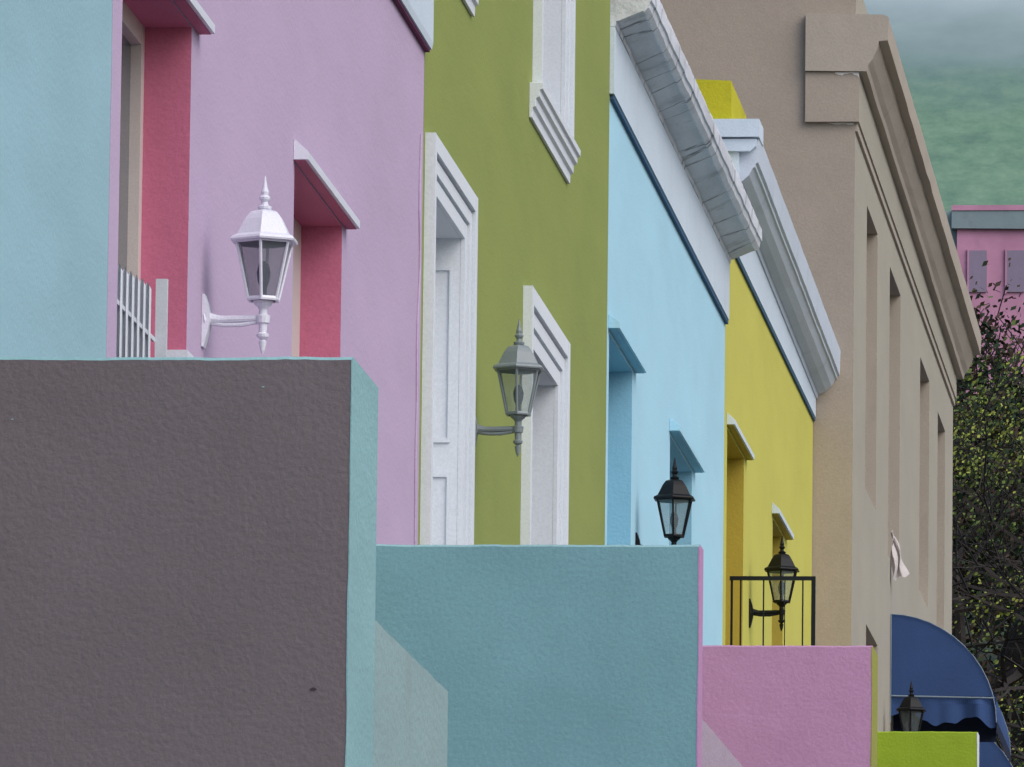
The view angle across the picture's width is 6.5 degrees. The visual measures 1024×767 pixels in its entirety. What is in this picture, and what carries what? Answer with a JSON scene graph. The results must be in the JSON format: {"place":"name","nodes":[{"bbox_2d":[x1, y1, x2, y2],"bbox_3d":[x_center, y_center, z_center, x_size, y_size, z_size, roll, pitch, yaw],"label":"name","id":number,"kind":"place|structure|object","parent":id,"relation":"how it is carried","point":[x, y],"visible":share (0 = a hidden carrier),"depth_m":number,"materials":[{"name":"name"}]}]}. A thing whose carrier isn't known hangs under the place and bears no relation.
{"place":"outdoors","nodes":[
{"label":"outdoors","id":0,"kind":"place"},
{"bbox_2d":[864,0,1023,766],"bbox_3d":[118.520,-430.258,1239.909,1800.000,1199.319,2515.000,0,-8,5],"label":"ground","id":1,"kind":"structure","parent":0,"point":[962,61],"depth_m":734.91,"materials":[{"name":"green plant"}]},
{"bbox_2d":[0,0,112,357],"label":"terraced house","id":2,"kind":"structure","parent":1,"relation":"on","point":[55,82],"depth_m":27.03,"materials":[{"name":"teal paint"}]},
{"bbox_2d":[0,357,447,766],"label":"boundary wall","id":3,"kind":"structure","parent":1,"relation":"on","point":[187,561],"depth_m":22.12,"materials":[{"name":"grey paint"}]},
{"bbox_2d":[106,0,433,544],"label":"terraced house","id":4,"kind":"structure","parent":1,"relation":"on","point":[312,111],"depth_m":32.75,"materials":[{"name":"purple paint"}]},
{"bbox_2d":[118,1,144,280],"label":"window","id":5,"kind":"structure","parent":4,"relation":"in","point":[133,32],"depth_m":30.02,"materials":[{"name":"beige paint"}]},
{"bbox_2d":[201,176,297,354],"bbox_3d":[-0.869,-0.397,30.457,0.322,0.610,0.227,-4,-9,30],"label":"wall lamp","id":6,"kind":"object","parent":4,"relation":"attached to","point":[263,240],"visible":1,"depth_m":30.39,"materials":[{"name":"white metal"}]},
{"bbox_2d":[292,218,300,356],"bbox_3d":[-0.925,0.759,33.606,0.074,2.970,1.560,0,-8,5],"label":"door","id":7,"kind":"structure","parent":4,"relation":"in","point":[297,227],"depth_m":34.40,"materials":[{"name":"beige paint"}]},
{"bbox_2d":[418,0,610,544],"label":"terraced house","id":8,"kind":"structure","parent":1,"relation":"on","point":[515,166],"depth_m":41.45,"materials":[{"name":"green paint"}]},
{"bbox_2d":[475,319,543,456],"bbox_3d":[-0.003,0.020,39.490,0.322,0.610,0.227,-4,-9,30],"label":"wall lamp","id":9,"kind":"object","parent":8,"relation":"attached to","point":[517,358],"visible":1,"depth_m":39.44,"materials":[{"name":"grey metal"}]},
{"bbox_2d":[375,544,741,766],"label":"boundary wall","id":10,"kind":"structure","parent":1,"relation":"on","point":[557,655],"depth_m":33.50,"materials":[{"name":"teal paint"}]},
{"bbox_2d":[605,0,762,645],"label":"terraced house","id":11,"kind":"structure","parent":1,"relation":"on","point":[684,229],"depth_m":49.82,"materials":[{"name":"blue paint"}]},
{"bbox_2d":[635,458,694,544],"bbox_3d":[0.835,0.702,48.238,0.322,0.610,0.227,-4,-9,30],"label":"wall lamp","id":12,"kind":"object","parent":11,"relation":"attached to","point":[674,490],"visible":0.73,"depth_m":48.18,"materials":[{"name":"black metal"}]},
{"bbox_2d":[696,79,840,645],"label":"terraced house","id":13,"kind":"structure","parent":1,"relation":"on","point":[782,359],"depth_m":58.08,"materials":[{"name":"yellow paint"}]},
{"bbox_2d":[749,536,799,630],"bbox_3d":[1.669,1.262,56.951,0.322,0.610,0.227,-4,-9,30],"label":"wall lamp","id":14,"kind":"object","parent":13,"relation":"attached to","point":[781,563],"visible":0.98,"depth_m":56.90,"materials":[{"name":"black metal"}]},
{"bbox_2d":[702,645,877,766],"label":"boundary wall","id":15,"kind":"structure","parent":1,"relation":"on","point":[789,706],"depth_m":44.96,"materials":[{"name":"pink paint"}]},
{"bbox_2d":[660,0,980,731],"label":"terraced house","id":16,"kind":"structure","parent":1,"relation":"on","point":[821,88],"depth_m":64.44,"materials":[{"name":"beige paint"}]},
{"bbox_2d":[890,530,909,580],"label":"cloth","id":17,"kind":"object","parent":16,"relation":"hanging from","point":[899,568],"visible":1,"depth_m":68.26,"materials":[{"name":"white fabric"}]},
{"bbox_2d":[896,681,925,731],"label":"wall lamp","id":18,"kind":"object","parent":16,"relation":"attached to","point":[911,704],"visible":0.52,"depth_m":67.25,"materials":[{"name":"black metal"}]},
{"bbox_2d":[890,614,1010,762],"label":"awning","id":19,"kind":"object","parent":16,"relation":"attached to","point":[940,668],"visible":0.93,"depth_m":68.18,"materials":[{"name":"blue fabric"}]},
{"bbox_2d":[979,742,1012,766],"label":"awning","id":20,"kind":"object","parent":16,"relation":"attached to","point":[991,754],"visible":0.31,"depth_m":73.51,"materials":[{"name":"blue fabric"}]},
{"bbox_2d":[877,731,978,766],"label":"boundary wall","id":21,"kind":"structure","parent":1,"relation":"on","point":[925,749],"depth_m":56.81,"materials":[{"name":"green paint"}]},
{"bbox_2d":[945,205,1023,405],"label":"pink building","id":22,"kind":"structure","parent":1,"relation":"on","point":[993,235],"depth_m":171.72,"materials":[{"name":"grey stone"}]},
{"bbox_2d":[967,249,986,291],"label":"window","id":23,"kind":"structure","parent":22,"relation":"in","point":[975,258],"depth_m":171.69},
{"bbox_2d":[1005,249,1023,293],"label":"window","id":24,"kind":"structure","parent":22,"relation":"in","point":[1015,272],"depth_m":171.65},
{"bbox_2d":[952,317,1023,766],"bbox_3d":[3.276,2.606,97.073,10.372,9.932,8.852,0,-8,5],"label":"tree","id":25,"kind":"object","parent":1,"relation":"on","point":[1010,677],"visible":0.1,"depth_m":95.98,"materials":[{"name":"green plant"}]},
{"bbox_2d":[952,258,1023,762],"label":"tree","id":26,"kind":"object","parent":1,"relation":"on","point":[1014,656],"visible":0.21,"depth_m":106.78,"materials":[{"name":"green plant"}]},
{"bbox_2d":[952,379,1023,659],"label":"tree","id":27,"kind":"object","parent":1,"relation":"on","point":[964,572],"visible":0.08,"depth_m":111.86,"materials":[{"name":"green plant"}]},
{"bbox_2d":[952,313,1023,654],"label":"tree","id":28,"kind":"object","parent":1,"relation":"on","point":[964,521],"visible":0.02,"depth_m":123.91,"materials":[{"name":"green plant"}]},
{"bbox_2d":[952,282,1023,546],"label":"tree","id":29,"kind":"object","parent":1,"relation":"on","point":[989,322],"depth_m":120.29,"materials":[{"name":"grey plant"}]},
{"bbox_3d":[2.058,4.130,55.347,1.400,2.218,2.400,0,-8,5],"label":"porch","id":30,"kind":"object","parent":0,"visible":0},
{"bbox_2d":[730,576,815,645],"bbox_3d":[1.583,2.060,55.062,0.526,1.778,0.026,0,-8,5],"label":"metal railing","id":31,"kind":"object","parent":30,"relation":"on","point":[812,579],"visible":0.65,"depth_m":55.15,"materials":[{"name":"black metal"}]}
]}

